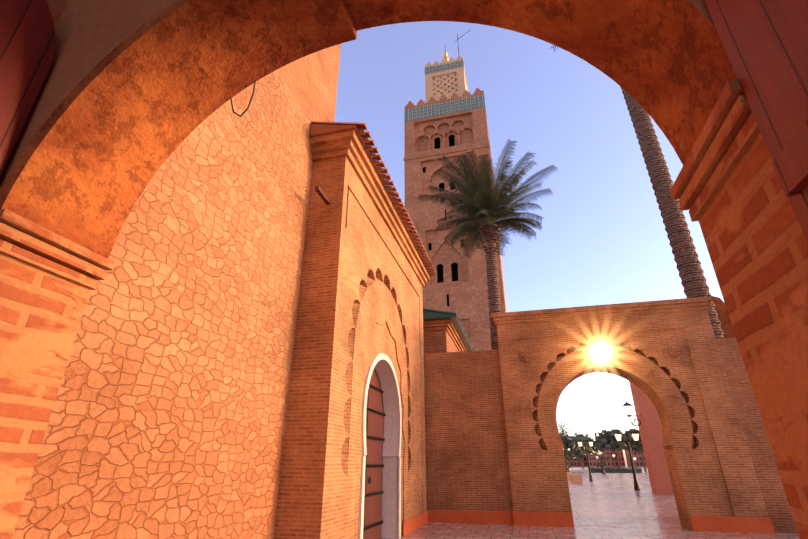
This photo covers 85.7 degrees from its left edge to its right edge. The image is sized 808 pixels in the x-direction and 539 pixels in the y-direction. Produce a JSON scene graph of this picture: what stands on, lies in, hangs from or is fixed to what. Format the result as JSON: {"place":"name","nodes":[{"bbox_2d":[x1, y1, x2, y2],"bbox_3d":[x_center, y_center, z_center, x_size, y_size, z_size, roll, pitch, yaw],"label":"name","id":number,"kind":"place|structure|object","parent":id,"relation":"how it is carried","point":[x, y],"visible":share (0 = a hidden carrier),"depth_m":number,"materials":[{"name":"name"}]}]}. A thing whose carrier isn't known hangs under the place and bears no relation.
{"place":"outdoors","nodes":[
{"label":"outdoors","id":0,"kind":"place"},
{"bbox_2d":[334,21,723,464],"label":"sky","id":1,"kind":"structure","parent":0,"point":[603,239],"materials":[{"name":"blue"}]},
{"bbox_2d":[381,465,799,538],"bbox_3d":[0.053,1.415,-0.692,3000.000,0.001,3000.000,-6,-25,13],"label":"pavement","id":2,"kind":"structure","parent":0,"point":[611,506],"depth_m":12.68,"materials":[{"name":"tile"}]},
{"bbox_2d":[0,0,55,175],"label":"gate door","id":3,"kind":"structure","parent":2,"relation":"on","point":[27,41],"depth_m":2.60,"materials":[{"name":"red wood"}]},
{"bbox_2d":[47,0,68,28],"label":"ceiling","id":4,"kind":"structure","parent":2,"relation":"on","point":[57,8],"depth_m":3.05,"materials":[{"name":"paint"}]},
{"bbox_2d":[12,70,312,538],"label":"stone wall","id":5,"kind":"structure","parent":2,"relation":"on","point":[167,419],"depth_m":5.32,"materials":[{"name":"orange stone"}]},
{"bbox_2d":[277,44,340,123],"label":"wall","id":6,"kind":"structure","parent":5,"relation":"on","point":[311,81],"depth_m":9.94,"materials":[{"name":"orange paint"}]},
{"bbox_2d":[274,156,426,538],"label":"portal block","id":7,"kind":"structure","parent":2,"relation":"on","point":[360,305],"depth_m":8.50,"materials":[{"name":"orange brick"}]},
{"bbox_2d":[315,186,329,204],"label":"portal stub beam","id":8,"kind":"structure","parent":7,"relation":"attached to","point":[322,194],"depth_m":8.49,"materials":[{"name":"brown wood"}]},
{"bbox_2d":[309,130,429,286],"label":"cornice","id":9,"kind":"structure","parent":7,"relation":"attached to","point":[347,144],"depth_m":10.20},
{"bbox_2d":[309,124,431,276],"bbox_3d":[-0.516,-1.435,12.850,1.100,0.340,8.200,-6,-25,13],"label":"roof edge","id":10,"kind":"object","parent":9,"relation":"on","point":[315,130],"visible":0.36,"depth_m":9.32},
{"bbox_2d":[311,121,435,275],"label":"roof tiles","id":11,"kind":"object","parent":10,"relation":"on","point":[391,188],"visible":0.25,"depth_m":10.96,"materials":[{"name":"brown tile"}]},
{"bbox_2d":[363,368,383,538],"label":"portal door leaves","id":12,"kind":"object","parent":7,"relation":"in","point":[373,509],"visible":0.18,"depth_m":10.21,"materials":[{"name":"brown wood"}]},
{"bbox_2d":[363,384,385,538],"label":"door straps","id":13,"kind":"object","parent":12,"relation":"attached to","point":[372,525],"visible":0.42,"depth_m":9.99,"materials":[{"name":"black metal"}]},
{"bbox_2d":[358,353,401,538],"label":"door surround","id":14,"kind":"object","parent":7,"relation":"attached to","point":[379,357],"visible":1,"depth_m":9.35,"materials":[{"name":"white paint"}]},
{"bbox_2d":[0,0,807,538],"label":"gate wall","id":15,"kind":"structure","parent":2,"relation":"on","point":[666,66],"depth_m":2.19,"materials":[{"name":"orange brick"}]},
{"bbox_2d":[0,209,114,289],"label":"impost molding","id":16,"kind":"structure","parent":15,"relation":"attached to","point":[26,241],"depth_m":2.56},
{"bbox_2d":[0,0,356,258],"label":"arch","id":17,"kind":"structure","parent":15,"relation":"attached to","point":[130,113],"depth_m":2.87,"materials":[{"name":"orange paint"}]},
{"bbox_2d":[230,81,255,116],"bbox_3d":[-1.223,-1.313,3.288,0.222,0.381,0.053,-6,-25,13],"label":"hanging cable","id":18,"kind":"object","parent":17,"relation":"hanging from","point":[248,104],"visible":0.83,"depth_m":3.25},
{"bbox_2d":[670,79,759,221],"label":"cornice molding","id":19,"kind":"structure","parent":15,"relation":"attached to","point":[729,133],"depth_m":1.72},
{"bbox_2d":[704,0,807,241],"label":"gate door","id":20,"kind":"structure","parent":15,"relation":"attached to","point":[765,43],"depth_m":1.34,"materials":[{"name":"red wood"}]},
{"bbox_2d":[772,120,807,195],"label":"gate door battens","id":21,"kind":"object","parent":20,"relation":"attached to","point":[790,164],"visible":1,"depth_m":1.25,"materials":[{"name":"red wood"}]},
{"bbox_2d":[423,330,458,353],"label":"annex block","id":22,"kind":"structure","parent":2,"relation":"on","point":[438,341],"depth_m":17.58,"materials":[{"name":"orange brick"}]},
{"bbox_2d":[423,319,466,351],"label":"cornice","id":23,"kind":"structure","parent":22,"relation":"attached to","point":[446,325],"depth_m":17.77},
{"bbox_2d":[423,308,473,350],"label":"green roof","id":24,"kind":"structure","parent":23,"relation":"on","point":[430,314],"depth_m":17.68,"materials":[{"name":"green tile"}]},
{"bbox_2d":[404,107,506,350],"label":"minaret","id":25,"kind":"object","parent":2,"relation":"on","point":[457,283],"visible":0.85,"depth_m":60.78,"materials":[{"name":"brown brick"}]},
{"bbox_2d":[404,88,483,109],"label":"battlements","id":26,"kind":"object","parent":25,"relation":"on","point":[443,98],"visible":0.38,"depth_m":69.08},
{"bbox_2d":[425,63,466,103],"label":"tower lantern","id":27,"kind":"object","parent":25,"relation":"on","point":[447,83],"visible":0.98,"depth_m":74.54,"materials":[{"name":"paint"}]},
{"bbox_2d":[425,56,465,73],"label":"battlements","id":28,"kind":"object","parent":27,"relation":"on","point":[443,61],"visible":0.35,"depth_m":76.48,"materials":[{"name":"stone"}]},
{"bbox_2d":[443,48,448,61],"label":"finial","id":29,"kind":"object","parent":27,"relation":"on","point":[445,57],"visible":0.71,"depth_m":81.10,"materials":[{"name":"gold metal"}]},
{"bbox_2d":[425,60,467,90],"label":"tile band","id":30,"kind":"object","parent":27,"relation":"attached to","point":[443,67],"visible":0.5,"depth_m":75.92,"materials":[{"name":"tile"}]},
{"bbox_2d":[404,95,490,150],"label":"tile band","id":31,"kind":"object","parent":25,"relation":"attached to","point":[449,107],"visible":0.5,"depth_m":68.27,"materials":[{"name":"teal tile"}]},
{"bbox_2d":[404,143,493,177],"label":"string course","id":32,"kind":"object","parent":25,"relation":"attached to","point":[447,151],"visible":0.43,"depth_m":64.69,"materials":[{"name":"brown stone"}]},
{"bbox_2d":[424,349,512,511],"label":"brick wall","id":33,"kind":"structure","parent":2,"relation":"on","point":[467,463],"depth_m":13.65,"materials":[{"name":"orange brick"}]},
{"bbox_2d":[403,510,774,536],"bbox_3d":[0.884,5.585,9.060,15.700,0.350,7.077,18,-30,-34],"label":"wall base","id":34,"kind":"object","parent":33,"relation":"attached to","point":[699,523],"depth_m":12.06,"materials":[{"name":"paint"}]},
{"bbox_2d":[416,139,557,349],"bbox_3d":[3.718,1.843,17.635,6.258,14.185,6.271,-6,-25,13],"label":"palm","id":35,"kind":"object","parent":2,"relation":"on","point":[486,202],"depth_m":18.85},
{"bbox_2d":[557,421,570,434],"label":"tree","id":36,"kind":"object","parent":2,"relation":"on","point":[562,431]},
{"bbox_2d":[564,449,576,471],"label":"tree","id":37,"kind":"object","parent":2,"relation":"on","point":[566,461],"depth_m":76.16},
{"bbox_2d":[559,432,585,458],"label":"plaza tree","id":38,"kind":"object","parent":2,"relation":"on","point":[571,442],"depth_m":111.87,"materials":[{"name":"green plant"}]},
{"bbox_2d":[570,474,582,483],"bbox_3d":[15.718,19.073,39.703,0.900,0.750,1.200,-6,-25,13],"label":"box","id":39,"kind":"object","parent":2,"relation":"on","point":[576,478],"depth_m":39.19,"materials":[{"name":"paint"}]},
{"bbox_2d":[578,440,592,480],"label":"street lamp","id":40,"kind":"object","parent":2,"relation":"on","point":[585,446],"visible":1,"depth_m":45.83,"materials":[{"name":"grey metal"}]},
{"bbox_2d":[574,433,598,468],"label":"plaza tree","id":41,"kind":"object","parent":2,"relation":"on","point":[587,439],"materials":[{"name":"green plant"}]},
{"bbox_2d":[588,449,614,473],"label":"tree","id":42,"kind":"object","parent":2,"relation":"on","point":[600,458],"depth_m":78.06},
{"bbox_2d":[593,429,636,467],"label":"plaza tree","id":43,"kind":"object","parent":2,"relation":"on","point":[607,440],"depth_m":89.34,"materials":[{"name":"green plant"}]},
{"bbox_2d":[588,467,642,472],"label":"plaza hedge","id":44,"kind":"object","parent":2,"relation":"on","point":[615,470],"visible":0.92,"depth_m":87.63,"materials":[{"name":"green plant"}]},
{"bbox_2d":[614,430,640,490],"bbox_3d":[15.385,12.847,29.458,1.560,3.750,0.460,-6,-25,13],"label":"street lamp","id":45,"kind":"object","parent":2,"relation":"on","point":[617,434],"visible":1,"depth_m":29.71,"materials":[{"name":"grey metal"}]},
{"bbox_2d":[497,310,768,530],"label":"gate block","id":46,"kind":"structure","parent":2,"relation":"on","point":[688,393],"depth_m":12.87,"materials":[{"name":"orange brick"}]},
{"bbox_2d":[524,352,534,362],"bbox_3d":[4.021,2.805,13.927,0.330,0.335,0.085,-6,-25,13],"label":"gate rosette","id":47,"kind":"object","parent":46,"relation":"attached to","point":[529,356],"visible":0.94,"depth_m":13.91,"materials":[{"name":"stone"}]},
{"bbox_2d":[597,349,604,355],"bbox_3d":[6.009,2.527,13.305,0.220,0.220,0.220,-6,-25,13],"label":"gate lamp bulb","id":48,"kind":"object","parent":46,"relation":"attached to","point":[600,352],"visible":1,"depth_m":13.24,"materials":[{"name":"white glass"}]},
{"bbox_2d":[491,296,712,330],"bbox_3d":[6.281,1.572,14.448,6.600,0.356,1.320,-6,-25,13],"label":"wall coping","id":49,"kind":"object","parent":46,"relation":"on","point":[651,307],"depth_m":13.86,"materials":[{"name":"orange brick"}]},
{"bbox_2d":[669,345,681,355],"bbox_3d":[8.088,2.413,12.953,0.330,0.335,0.085,-6,-25,13],"label":"gate rosette","id":50,"kind":"object","parent":46,"relation":"attached to","point":[674,350],"visible":0.96,"depth_m":12.94,"materials":[{"name":"stone"}]},
{"bbox_2d":[625,429,646,471],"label":"plaza tree","id":51,"kind":"object","parent":2,"relation":"on","point":[637,445],"depth_m":101.10,"materials":[{"name":"green plant"}]},
{"bbox_2d":[551,45,723,338],"bbox_3d":[10.100,-4.008,17.447,6.016,24.712,5.563,-6,-25,13],"label":"palm","id":52,"kind":"object","parent":2,"relation":"on","point":[690,270],"depth_m":16.53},
{"bbox_2d":[712,296,734,337],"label":"wall","id":53,"kind":"structure","parent":2,"relation":"on","point":[723,316],"depth_m":15.26,"materials":[{"name":"brick"}]},
{"bbox_2d":[567,447,646,466],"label":"plaza buildings","id":54,"kind":"structure","parent":0,"point":[621,461],"depth_m":291.03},
{"bbox_2d":[568,448,645,464],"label":"plaza building windows","id":55,"kind":"structure","parent":54,"relation":"attached to","point":[608,459],"depth_m":289.34,"materials":[{"name":"black glass"}]},
{"bbox_2d":[629,381,673,493],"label":"wall","id":56,"kind":"structure","parent":0,"point":[650,430],"depth_m":26.25,"materials":[{"name":"red paint"}]},
{"bbox_2d":[622,401,640,425],"bbox_3d":[14.109,8.888,26.951,0.958,1.519,0.575,-6,-25,13],"label":"street lamp","id":57,"kind":"object","parent":56,"relation":"attached to","point":[627,407],"visible":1,"depth_m":26.89,"materials":[{"name":"white glass"}]},
{"bbox_2d":[716,337,797,532],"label":"forecourt wall","id":58,"kind":"structure","parent":0,"point":[771,486],"depth_m":11.80,"materials":[{"name":"orange brick"}]}
]}

